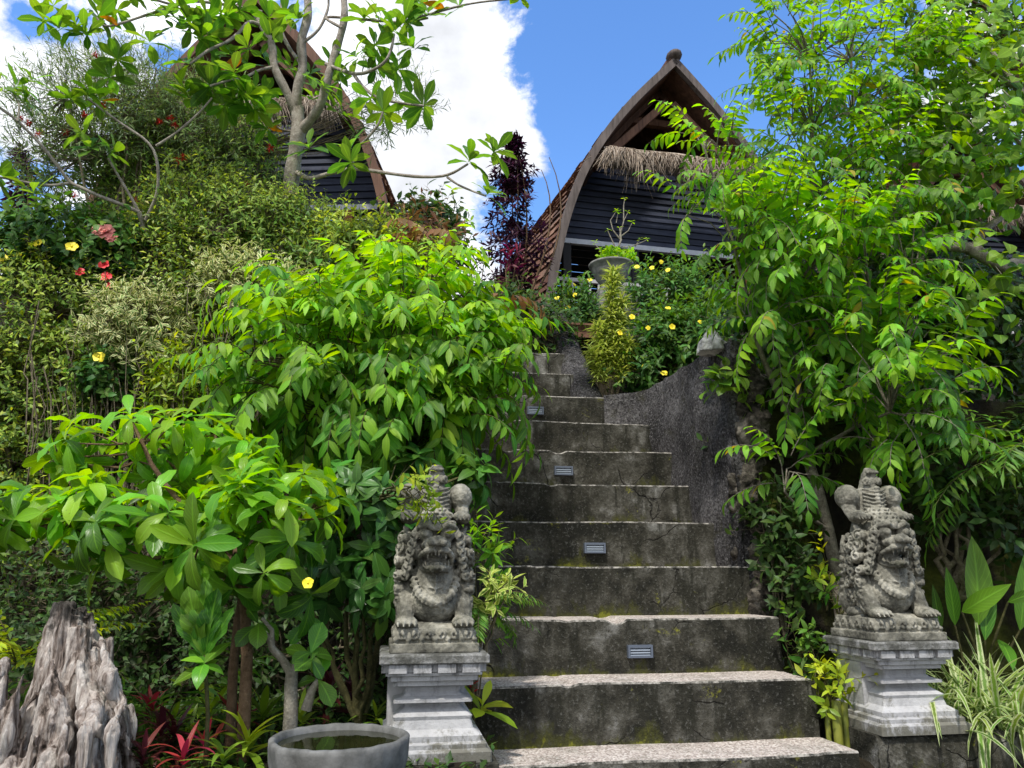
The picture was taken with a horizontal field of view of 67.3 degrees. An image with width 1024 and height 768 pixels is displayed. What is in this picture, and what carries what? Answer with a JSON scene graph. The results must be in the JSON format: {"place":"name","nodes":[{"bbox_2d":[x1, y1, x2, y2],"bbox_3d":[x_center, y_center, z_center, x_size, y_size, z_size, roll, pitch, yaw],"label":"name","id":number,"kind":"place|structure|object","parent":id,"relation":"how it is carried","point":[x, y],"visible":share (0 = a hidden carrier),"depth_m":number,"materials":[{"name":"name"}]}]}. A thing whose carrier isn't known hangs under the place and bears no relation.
{"place":"outdoors","nodes":[
{"label":"outdoors","id":0,"kind":"place"},
{"bbox_2d":[440,244,491,294],"bbox_3d":[-0.401,-0.550,6.488,0.468,1.322,0.178,2,-14,-9],"label":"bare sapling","id":1,"kind":"object","parent":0,"point":[481,260],"visible":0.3,"depth_m":6.63,"materials":[{"name":"green plant"}]},
{"bbox_2d":[0,294,1023,767],"bbox_3d":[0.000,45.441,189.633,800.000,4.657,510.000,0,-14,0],"label":"ground","id":2,"kind":"structure","parent":0,"point":[456,764],"depth_m":4.59,"materials":[{"name":"soil"}]},
{"bbox_2d":[0,141,40,308],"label":"purple leaf tree","id":3,"kind":"object","parent":2,"relation":"on","point":[25,195],"visible":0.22,"depth_m":7.45,"materials":[{"name":"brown plant"}]},
{"bbox_2d":[0,228,140,605],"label":"hedge bush","id":4,"kind":"object","parent":2,"relation":"on","point":[16,348],"visible":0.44,"depth_m":4.98,"materials":[{"name":"green plant"}]},
{"bbox_2d":[0,600,141,767],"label":"driftwood stump","id":5,"kind":"object","parent":2,"relation":"on","point":[73,712],"visible":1,"depth_m":2.40,"materials":[{"name":"grey wood"}]},
{"bbox_2d":[0,599,157,669],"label":"ladder fern","id":6,"kind":"object","parent":2,"relation":"on","point":[7,646],"visible":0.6,"depth_m":3.04,"materials":[{"name":"green plant"}]},
{"bbox_2d":[0,177,178,329],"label":"hibiscus bush","id":7,"kind":"object","parent":2,"relation":"on","point":[21,221],"visible":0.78,"depth_m":5.35,"materials":[{"name":"green plant"}]},
{"bbox_2d":[54,341,141,602],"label":"flowering seedling","id":8,"kind":"object","parent":2,"relation":"on","point":[87,384],"visible":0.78,"depth_m":4.72,"materials":[{"name":"green plant"}]},
{"bbox_2d":[0,37,229,267],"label":"frangipani tree","id":9,"kind":"object","parent":2,"relation":"on","point":[113,48],"visible":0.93,"depth_m":5.34,"materials":[{"name":"green plant"}]},
{"bbox_2d":[5,241,236,620],"bbox_3d":[-2.553,0.251,5.069,1.805,2.614,1.006,0,-14,0],"label":"hedge bush","id":10,"kind":"object","parent":2,"relation":"on","point":[86,421],"visible":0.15,"depth_m":4.94,"materials":[{"name":"green plant"}]},
{"bbox_2d":[23,273,292,547],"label":"hanging vines","id":11,"kind":"object","parent":10,"relation":"hanging from","point":[38,407],"visible":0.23,"depth_m":4.74,"materials":[{"name":"green plant"}]},
{"bbox_2d":[63,268,209,615],"bbox_3d":[-2.416,0.365,4.790,0.948,2.255,0.730,0,-14,0],"label":"variegated bush","id":12,"kind":"object","parent":2,"relation":"on","point":[137,313],"visible":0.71,"depth_m":4.84,"materials":[{"name":"green plant"}]},
{"bbox_2d":[121,722,164,767],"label":"bromeliad","id":13,"kind":"object","parent":2,"relation":"on","point":[147,740],"visible":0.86,"depth_m":2.55,"materials":[{"name":"red plant"}]},
{"bbox_2d":[136,712,153,745],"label":"bromeliad","id":14,"kind":"object","parent":2,"relation":"on","point":[137,713],"visible":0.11,"depth_m":2.91,"materials":[{"name":"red plant"}]},
{"bbox_2d":[130,685,178,731],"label":"bromeliad","id":15,"kind":"object","parent":2,"relation":"on","point":[148,700],"visible":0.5,"depth_m":3.36,"materials":[{"name":"red plant"}]},
{"bbox_2d":[8,634,304,736],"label":"palm fern","id":16,"kind":"object","parent":2,"relation":"on","point":[197,699],"visible":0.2,"depth_m":3.23,"materials":[{"name":"green plant"}]},
{"bbox_2d":[1,41,313,318],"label":"tall bush","id":17,"kind":"object","parent":2,"relation":"on","point":[104,178],"visible":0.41,"depth_m":6.33,"materials":[{"name":"green plant"}]},
{"bbox_2d":[136,697,199,766],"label":"bromeliad","id":18,"kind":"object","parent":2,"relation":"on","point":[161,717],"visible":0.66,"depth_m":2.77,"materials":[{"name":"red plant"}]},
{"bbox_2d":[129,323,209,669],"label":"climbing shoots","id":19,"kind":"object","parent":2,"relation":"on","point":[166,374],"visible":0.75,"depth_m":4.67,"materials":[{"name":"green plant"}]},
{"bbox_2d":[140,701,199,735],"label":"bromeliad","id":20,"kind":"object","parent":2,"relation":"on","point":[174,712],"visible":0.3,"depth_m":3.18,"materials":[{"name":"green plant"}]},
{"bbox_2d":[144,703,198,764],"bbox_3d":[-1.214,1.264,2.768,0.236,0.201,0.233,0,-14,0],"label":"bromeliad","id":21,"kind":"object","parent":2,"relation":"on","point":[174,728],"visible":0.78,"depth_m":2.77,"materials":[{"name":"red plant"}]},
{"bbox_2d":[0,395,359,762],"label":"glossy shrub","id":22,"kind":"object","parent":2,"relation":"on","point":[234,497],"visible":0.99,"depth_m":2.75,"materials":[{"name":"green plant"}]},
{"bbox_2d":[145,719,214,767],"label":"bromeliad","id":23,"kind":"object","parent":2,"relation":"on","point":[184,746],"visible":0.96,"depth_m":2.55,"materials":[{"name":"red plant"}]},
{"bbox_2d":[88,199,283,523],"bbox_3d":[-2.142,0.013,5.189,1.610,2.734,1.094,0,-14,0],"label":"hedge bush","id":24,"kind":"object","parent":2,"relation":"on","point":[158,270],"visible":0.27,"depth_m":5.32,"materials":[{"name":"green plant"}]},
{"bbox_2d":[164,703,216,748],"bbox_3d":[-1.268,1.365,3.060,0.197,0.172,0.278,-7,-15,27],"label":"bromeliad","id":25,"kind":"object","parent":2,"relation":"on","point":[188,728],"visible":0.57,"depth_m":3.07,"materials":[{"name":"green plant"}]},
{"bbox_2d":[0,476,392,708],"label":"hedge bush","id":26,"kind":"object","parent":2,"relation":"on","point":[126,644],"visible":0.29,"depth_m":3.94,"materials":[{"name":"green plant"}]},
{"bbox_2d":[169,717,226,753],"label":"bromeliad","id":27,"kind":"object","parent":2,"relation":"on","point":[200,735],"visible":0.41,"depth_m":2.76,"materials":[{"name":"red plant"}]},
{"bbox_2d":[171,580,233,767],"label":"fan leaf plant","id":28,"kind":"object","parent":2,"relation":"on","point":[201,620],"visible":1,"depth_m":2.57,"materials":[{"name":"green plant"}]},
{"bbox_2d":[177,667,239,728],"bbox_3d":[-1.364,1.412,3.395,0.448,0.346,0.436,0,-14,0],"label":"bromeliad","id":29,"kind":"object","parent":2,"relation":"on","point":[222,693],"visible":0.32,"depth_m":3.40,"materials":[{"name":"green plant"}]},
{"bbox_2d":[180,738,253,767],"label":"bromeliad","id":30,"kind":"object","parent":2,"relation":"on","point":[225,756],"visible":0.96,"depth_m":2.55,"materials":[{"name":"green plant"}]},
{"bbox_2d":[0,20,450,303],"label":"fine leaf bush","id":31,"kind":"object","parent":2,"relation":"on","point":[68,130],"visible":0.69,"depth_m":6.19,"materials":[{"name":"green plant"}]},
{"bbox_2d":[88,145,384,333],"bbox_3d":[-2.092,-1.105,5.692,2.452,1.522,1.232,0,-14,0],"label":"ficus bush","id":32,"kind":"object","parent":2,"relation":"on","point":[295,227],"visible":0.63,"depth_m":5.54,"materials":[{"name":"green plant"}]},
{"bbox_2d":[194,709,283,767],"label":"bromeliad","id":33,"kind":"object","parent":2,"relation":"on","point":[248,746],"visible":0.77,"depth_m":2.69,"materials":[{"name":"green plant"}]},
{"bbox_2d":[83,0,400,291],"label":"thatched hut","id":34,"kind":"object","parent":2,"relation":"on","point":[367,187],"visible":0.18,"depth_m":10.00,"materials":[{"name":"wood"}]},
{"bbox_2d":[211,686,274,738],"bbox_3d":[-1.181,1.412,3.333,0.297,0.204,0.327,0,-14,0],"label":"bromeliad","id":35,"kind":"object","parent":2,"relation":"on","point":[220,727],"visible":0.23,"depth_m":3.28,"materials":[{"name":"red plant"}]},
{"bbox_2d":[176,238,324,457],"bbox_3d":[-1.665,-0.112,5.027,1.037,1.853,0.764,-4,-14,16],"label":"variegated bush","id":36,"kind":"object","parent":2,"relation":"on","point":[238,278],"visible":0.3,"depth_m":5.05,"materials":[{"name":"green plant"}]},
{"bbox_2d":[8,661,497,767],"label":"ground cover","id":37,"kind":"object","parent":2,"relation":"on","point":[345,719],"visible":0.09,"depth_m":3.22,"materials":[{"name":"green plant"}]},
{"bbox_2d":[224,685,311,728],"bbox_3d":[-1.068,1.396,3.351,0.401,0.271,0.356,11,-18,-39],"label":"bromeliad","id":38,"kind":"object","parent":2,"relation":"on","point":[265,703],"visible":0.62,"depth_m":3.30,"materials":[{"name":"green plant"}]},
{"bbox_2d":[17,0,528,268],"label":"frangipani tree","id":39,"kind":"object","parent":2,"relation":"on","point":[216,76],"visible":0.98,"depth_m":5.55,"materials":[{"name":"green plant"}]},
{"bbox_2d":[234,609,336,730],"bbox_3d":[-0.793,1.056,2.719,0.326,0.539,0.229,10,-17,-36],"label":"miniature tree","id":40,"kind":"object","parent":2,"relation":"on","point":[257,636],"visible":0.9,"depth_m":2.75,"materials":[{"name":"green plant"}]},
{"bbox_2d":[267,688,330,726],"bbox_3d":[-0.830,1.338,3.087,0.242,0.205,0.263,0,-14,0],"label":"bromeliad","id":41,"kind":"object","parent":2,"relation":"on","point":[302,717],"visible":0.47,"depth_m":3.08,"materials":[{"name":"green plant"}]},
{"bbox_2d":[298,659,362,724],"bbox_3d":[-0.837,1.411,3.472,0.379,0.341,0.361,-11,-18,39],"label":"bromeliad","id":42,"kind":"object","parent":2,"relation":"on","point":[328,678],"visible":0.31,"depth_m":3.46,"materials":[{"name":"green plant"}]},
{"bbox_2d":[268,723,409,767],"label":"stone basin","id":43,"kind":"object","parent":2,"relation":"on","point":[344,745],"visible":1,"depth_m":2.30,"materials":[{"name":"stone"}]},
{"bbox_2d":[332,671,381,715],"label":"bromeliad","id":44,"kind":"object","parent":2,"relation":"on","point":[349,686],"visible":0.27,"depth_m":3.55,"materials":[{"name":"green plant"}]},
{"bbox_2d":[153,217,574,625],"bbox_3d":[-0.756,0.243,4.217,2.212,2.874,1.692,0,-14,0],"label":"feather leaf shrub","id":45,"kind":"object","parent":2,"relation":"on","point":[390,393],"visible":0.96,"depth_m":3.89,"materials":[{"name":"green plant"}]},
{"bbox_2d":[351,700,386,724],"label":"bromeliad","id":46,"kind":"object","parent":2,"relation":"on","point":[379,711],"visible":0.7,"depth_m":3.31,"materials":[{"name":"green plant"}]},
{"bbox_2d":[288,193,460,359],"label":"pale shrub","id":47,"kind":"object","parent":2,"relation":"on","point":[413,246],"visible":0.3,"depth_m":5.36,"materials":[{"name":"green plant"}]},
{"bbox_2d":[285,441,500,723],"bbox_3d":[-0.566,0.858,3.386,1.043,1.274,0.546,0,-14,0],"label":"whorl leaf shrub","id":48,"kind":"object","parent":2,"relation":"on","point":[373,596],"visible":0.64,"depth_m":3.31,"materials":[{"name":"green plant"}]},
{"bbox_2d":[351,179,485,297],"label":"terrace bush","id":49,"kind":"object","parent":2,"relation":"on","point":[449,213],"visible":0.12,"depth_m":6.49,"materials":[{"name":"green plant"}]},
{"bbox_2d":[386,187,478,291],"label":"young brown shrub","id":50,"kind":"object","parent":2,"relation":"on","point":[443,225],"visible":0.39,"depth_m":5.55,"materials":[{"name":"brown plant"}]},
{"bbox_2d":[379,645,498,767],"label":"pedestal","id":51,"kind":"object","parent":2,"relation":"on","point":[427,709],"visible":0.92,"depth_m":2.84,"materials":[{"name":"stone"}]},
{"bbox_2d":[389,465,478,653],"bbox_3d":[-0.312,0.684,3.097,0.338,0.731,0.368,2,-14,-9],"label":"guardian statue","id":52,"kind":"object","parent":51,"relation":"on","point":[434,575],"visible":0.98,"depth_m":2.98,"materials":[{"name":"stone"}]},
{"bbox_2d":[379,460,455,534],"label":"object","id":53,"kind":"object","parent":52,"relation":"on","point":[426,486],"visible":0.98,"depth_m":2.96,"materials":[{"name":"green plant"}]},
{"bbox_2d":[472,565,528,652],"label":"variegated plant","id":54,"kind":"object","parent":51,"relation":"on","point":[491,589],"visible":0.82,"depth_m":3.15,"materials":[{"name":"green plant"}]},
{"bbox_2d":[472,591,550,646],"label":"asparagus fern","id":55,"kind":"object","parent":51,"relation":"on","point":[484,617],"visible":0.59,"depth_m":3.18,"materials":[{"name":"green plant"}]},
{"bbox_2d":[442,184,474,228],"bbox_3d":[-0.518,-1.046,7.044,0.363,1.762,0.198,0,-14,0],"label":"bare sapling","id":56,"kind":"object","parent":2,"relation":"on","point":[465,219],"visible":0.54,"depth_m":7.18,"materials":[{"name":"green plant"}]},
{"bbox_2d":[462,505,526,713],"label":"stair side plant","id":57,"kind":"object","parent":2,"relation":"on","point":[492,549],"visible":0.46,"depth_m":3.32,"materials":[{"name":"green plant"}]},
{"bbox_2d":[439,261,590,352],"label":"terrace bush","id":58,"kind":"object","parent":2,"relation":"on","point":[516,291],"visible":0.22,"depth_m":6.72,"materials":[{"name":"green plant"}]},
{"bbox_2d":[471,130,561,316],"bbox_3d":[0.024,-1.751,8.514,0.962,2.429,1.107,10,-17,-36],"label":"purple leaf tree","id":59,"kind":"object","parent":2,"relation":"on","point":[515,184],"visible":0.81,"depth_m":8.54,"materials":[{"name":"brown plant"}]},
{"bbox_2d":[494,243,539,302],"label":"magenta plant","id":60,"kind":"object","parent":2,"relation":"on","point":[508,265],"visible":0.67,"depth_m":7.91,"materials":[{"name":"purple plant"}]},
{"bbox_2d":[539,269,609,350],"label":"yellow flower bush","id":61,"kind":"object","parent":2,"relation":"on","point":[585,304],"visible":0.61,"depth_m":7.28,"materials":[{"name":"green plant"}]},
{"bbox_2d":[588,256,646,344],"bbox_3d":[1.005,-0.786,7.705,0.540,0.875,0.540,2,-14,-9],"label":"planter urn","id":62,"kind":"object","parent":2,"relation":"on","point":[598,266],"visible":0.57,"depth_m":7.63,"materials":[{"name":"stone"}]},
{"bbox_2d":[591,198,647,260],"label":"potted plant","id":63,"kind":"object","parent":62,"relation":"on","point":[607,251],"visible":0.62,"depth_m":7.81,"materials":[{"name":"green plant"}]},
{"bbox_2d":[493,49,798,320],"bbox_3d":[1.665,-1.627,13.062,5.032,5.124,6.444,3,-14,-13],"label":"thatched hut","id":64,"kind":"object","parent":2,"relation":"on","point":[602,181],"visible":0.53,"depth_m":10.85,"materials":[{"name":"wood"}]},
{"bbox_2d":[450,319,859,767],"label":"staircase","id":65,"kind":"structure","parent":2,"relation":"on","point":[710,684],"depth_m":3.77,"materials":[{"name":"concrete"}]},
{"bbox_2d":[465,680,517,728],"bbox_3d":[-0.110,1.304,3.134,0.291,0.173,0.252,12,-18,-40],"label":"bromeliad","id":66,"kind":"object","parent":65,"relation":"on","point":[482,711],"visible":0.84,"depth_m":3.13,"materials":[{"name":"green plant"}]},
{"bbox_2d":[470,680,477,721],"bbox_3d":[-0.167,1.316,3.177,0.065,0.309,0.069,0,-14,0],"label":"red flower spike","id":67,"kind":"object","parent":66,"relation":"attached to","point":[473,703],"visible":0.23,"depth_m":3.18,"materials":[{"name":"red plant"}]},
{"bbox_2d":[527,406,543,414],"bbox_3d":[0.172,0.198,5.693,0.122,0.058,0.030,2,-14,-9],"label":"step light","id":68,"kind":"object","parent":65,"relation":"attached to","point":[531,410],"visible":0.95,"depth_m":5.68,"materials":[{"name":"grey metal"}]},
{"bbox_2d":[554,466,572,475],"bbox_3d":[0.336,0.567,5.023,0.122,0.058,0.030,2,-14,-9],"label":"step light","id":69,"kind":"object","parent":65,"relation":"attached to","point":[564,470],"visible":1,"depth_m":5.01,"materials":[{"name":"grey metal"}]},
{"bbox_2d":[548,312,601,397],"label":"cheek wall","id":70,"kind":"structure","parent":65,"relation":"on","point":[574,360],"depth_m":6.37,"materials":[{"name":"grey concrete"}]},
{"bbox_2d":[562,322,605,343],"bbox_3d":[0.643,-0.459,7.059,0.442,0.126,0.260,2,-14,-9],"label":"terracotta trough","id":71,"kind":"object","parent":70,"relation":"on","point":[582,330],"visible":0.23,"depth_m":6.96,"materials":[{"name":"brown ceramic"}]},
{"bbox_2d":[583,543,605,552],"bbox_3d":[0.467,0.927,4.349,0.122,0.058,0.030,2,-14,-9],"label":"step light","id":72,"kind":"object","parent":65,"relation":"attached to","point":[594,547],"visible":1,"depth_m":4.34,"materials":[{"name":"grey metal"}]},
{"bbox_2d":[580,261,638,396],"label":"striped column plant","id":73,"kind":"object","parent":65,"relation":"on","point":[615,320],"visible":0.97,"depth_m":6.11,"materials":[{"name":"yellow plant"}]},
{"bbox_2d":[627,644,652,657],"bbox_3d":[0.612,1.279,3.680,0.122,0.058,0.030,2,-14,-9],"label":"step light","id":74,"kind":"object","parent":65,"relation":"attached to","point":[639,651],"visible":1,"depth_m":3.67,"materials":[{"name":"grey metal"}]},
{"bbox_2d":[724,467,840,639],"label":"shade bush","id":75,"kind":"object","parent":65,"relation":"on","point":[769,550],"visible":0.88,"depth_m":4.07,"materials":[{"name":"green plant"}]},
{"bbox_2d":[789,530,842,612],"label":"seedling","id":76,"kind":"object","parent":75,"relation":"attached to","point":[831,578],"visible":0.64,"depth_m":3.96,"materials":[{"name":"green plant"}]},
{"bbox_2d":[807,566,843,614],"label":"seedling","id":77,"kind":"object","parent":75,"relation":"attached to","point":[829,587],"visible":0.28,"depth_m":3.84,"materials":[{"name":"green plant"}]},
{"bbox_2d":[771,600,829,679],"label":"seedling","id":78,"kind":"object","parent":65,"relation":"on","point":[801,642],"visible":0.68,"depth_m":3.76,"materials":[{"name":"green plant"}]},
{"bbox_2d":[784,622,835,697],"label":"seedling","id":79,"kind":"object","parent":65,"relation":"on","point":[803,661],"visible":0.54,"depth_m":3.68,"materials":[{"name":"green plant"}]},
{"bbox_2d":[794,648,877,733],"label":"seedling","id":80,"kind":"object","parent":65,"relation":"on","point":[819,685],"visible":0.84,"depth_m":3.45,"materials":[{"name":"green plant"}]},
{"bbox_2d":[591,281,743,392],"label":"yellow flower bush","id":81,"kind":"object","parent":2,"relation":"on","point":[667,347],"visible":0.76,"depth_m":6.10,"materials":[{"name":"green plant"}]},
{"bbox_2d":[604,243,747,339],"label":"yellow flower bush","id":82,"kind":"object","parent":2,"relation":"on","point":[684,284],"visible":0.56,"depth_m":6.87,"materials":[{"name":"green plant"}]},
{"bbox_2d":[602,340,784,666],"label":"retaining wall","id":83,"kind":"structure","parent":2,"relation":"on","point":[675,412],"depth_m":4.54,"materials":[{"name":"grey concrete"}]},
{"bbox_2d":[696,327,726,356],"bbox_3d":[1.230,-0.263,4.626,0.235,0.171,0.196,0,-14,0],"label":"pale stone","id":84,"kind":"object","parent":83,"relation":"on","point":[707,347],"visible":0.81,"depth_m":4.56,"materials":[{"name":"grey stone"}]},
{"bbox_2d":[699,355,763,410],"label":"round leaf plant","id":85,"kind":"object","parent":83,"relation":"on","point":[715,372],"visible":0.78,"depth_m":4.36,"materials":[{"name":"green plant"}]},
{"bbox_2d":[633,0,1023,619],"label":"feather leaf tree","id":86,"kind":"object","parent":2,"relation":"on","point":[790,283],"visible":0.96,"depth_m":4.30,"materials":[{"name":"green plant"}]},
{"bbox_2d":[696,249,960,486],"bbox_3d":[2.068,-0.023,5.052,1.916,2.006,1.167,0,-14,0],"label":"shade bush","id":87,"kind":"object","parent":2,"relation":"on","point":[737,335],"visible":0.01,"depth_m":4.96,"materials":[{"name":"green plant"}]},
{"bbox_2d":[825,700,849,747],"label":"ginger stem","id":88,"kind":"object","parent":2,"relation":"on","point":[840,725],"visible":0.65,"depth_m":3.40,"materials":[{"name":"plant"}]},
{"bbox_2d":[761,379,1023,710],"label":"bank wall","id":89,"kind":"structure","parent":2,"relation":"on","point":[849,473],"depth_m":4.46,"materials":[{"name":"green plant"}]},
{"bbox_2d":[887,402,1023,567],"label":"arching fern","id":90,"kind":"object","parent":89,"relation":"attached to","point":[1004,459],"visible":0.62,"depth_m":3.91,"materials":[{"name":"green plant"}]},
{"bbox_2d":[983,395,1023,521],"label":"wall creeper","id":91,"kind":"object","parent":89,"relation":"attached to","point":[1021,417],"depth_m":4.41,"materials":[{"name":"green plant"}]},
{"bbox_2d":[811,126,1023,334],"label":"thatched hut","id":92,"kind":"object","parent":2,"relation":"on","point":[1015,238],"visible":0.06,"depth_m":12.70,"materials":[{"name":"wood"}]},
{"bbox_2d":[816,184,1023,402],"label":"shade bush","id":93,"kind":"object","parent":2,"relation":"on","point":[1011,354],"visible":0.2,"depth_m":5.18,"materials":[{"name":"green plant"}]},
{"bbox_2d":[818,713,1023,767],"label":"wall","id":94,"kind":"structure","parent":2,"relation":"on","point":[916,751],"depth_m":3.24,"materials":[{"name":"stone"}]},
{"bbox_2d":[823,635,972,736],"bbox_3d":[1.715,1.340,3.471,0.424,0.372,0.424,2,-14,-9],"label":"pedestal","id":95,"kind":"object","parent":94,"relation":"on","point":[898,697],"visible":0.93,"depth_m":3.33,"materials":[{"name":"stone"}]},
{"bbox_2d":[831,468,946,640],"bbox_3d":[1.718,0.776,3.588,0.355,0.782,0.386,2,-14,-9],"label":"guardian statue","id":96,"kind":"object","parent":95,"relation":"on","point":[881,592],"visible":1,"depth_m":3.48,"materials":[{"name":"stone"}]},
{"bbox_2d":[831,622,1023,767],"bbox_3d":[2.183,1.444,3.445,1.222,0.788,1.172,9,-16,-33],"label":"striped grass","id":97,"kind":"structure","parent":94,"relation":"on","point":[1000,719],"depth_m":3.38,"materials":[{"name":"green plant"}]},
{"bbox_2d":[932,536,1023,696],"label":"canna plant","id":98,"kind":"object","parent":94,"relation":"on","point":[984,595],"visible":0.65,"depth_m":3.83,"materials":[{"name":"green plant"}]},
{"bbox_2d":[822,403,1023,475],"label":"palm fern","id":99,"kind":"object","parent":2,"relation":"on","point":[1014,422],"visible":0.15,"depth_m":4.40,"materials":[{"name":"green plant"}]},
{"bbox_2d":[856,0,1023,343],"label":"heart leaf tree","id":100,"kind":"object","parent":2,"relation":"on","point":[996,118],"visible":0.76,"depth_m":4.52,"materials":[{"name":"green plant"}]},
{"bbox_2d":[864,0,1023,158],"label":"canopy tree","id":101,"kind":"object","parent":2,"relation":"on","point":[911,12],"visible":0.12,"depth_m":7.11,"materials":[{"name":"green plant"}]},
{"bbox_2d":[895,445,1023,601],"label":"shade bush","id":102,"kind":"object","parent":2,"relation":"on","point":[996,511],"visible":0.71,"depth_m":4.08,"materials":[{"name":"green plant"}]},
{"bbox_2d":[0,0,1023,298],"label":"sky","id":103,"kind":"structure","parent":0,"point":[556,73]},
{"bbox_2d":[923,292,942,427],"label":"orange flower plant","id":104,"kind":"object","parent":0,"point":[929,338],"visible":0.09,"depth_m":4.51,"materials":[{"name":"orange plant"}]}
]}

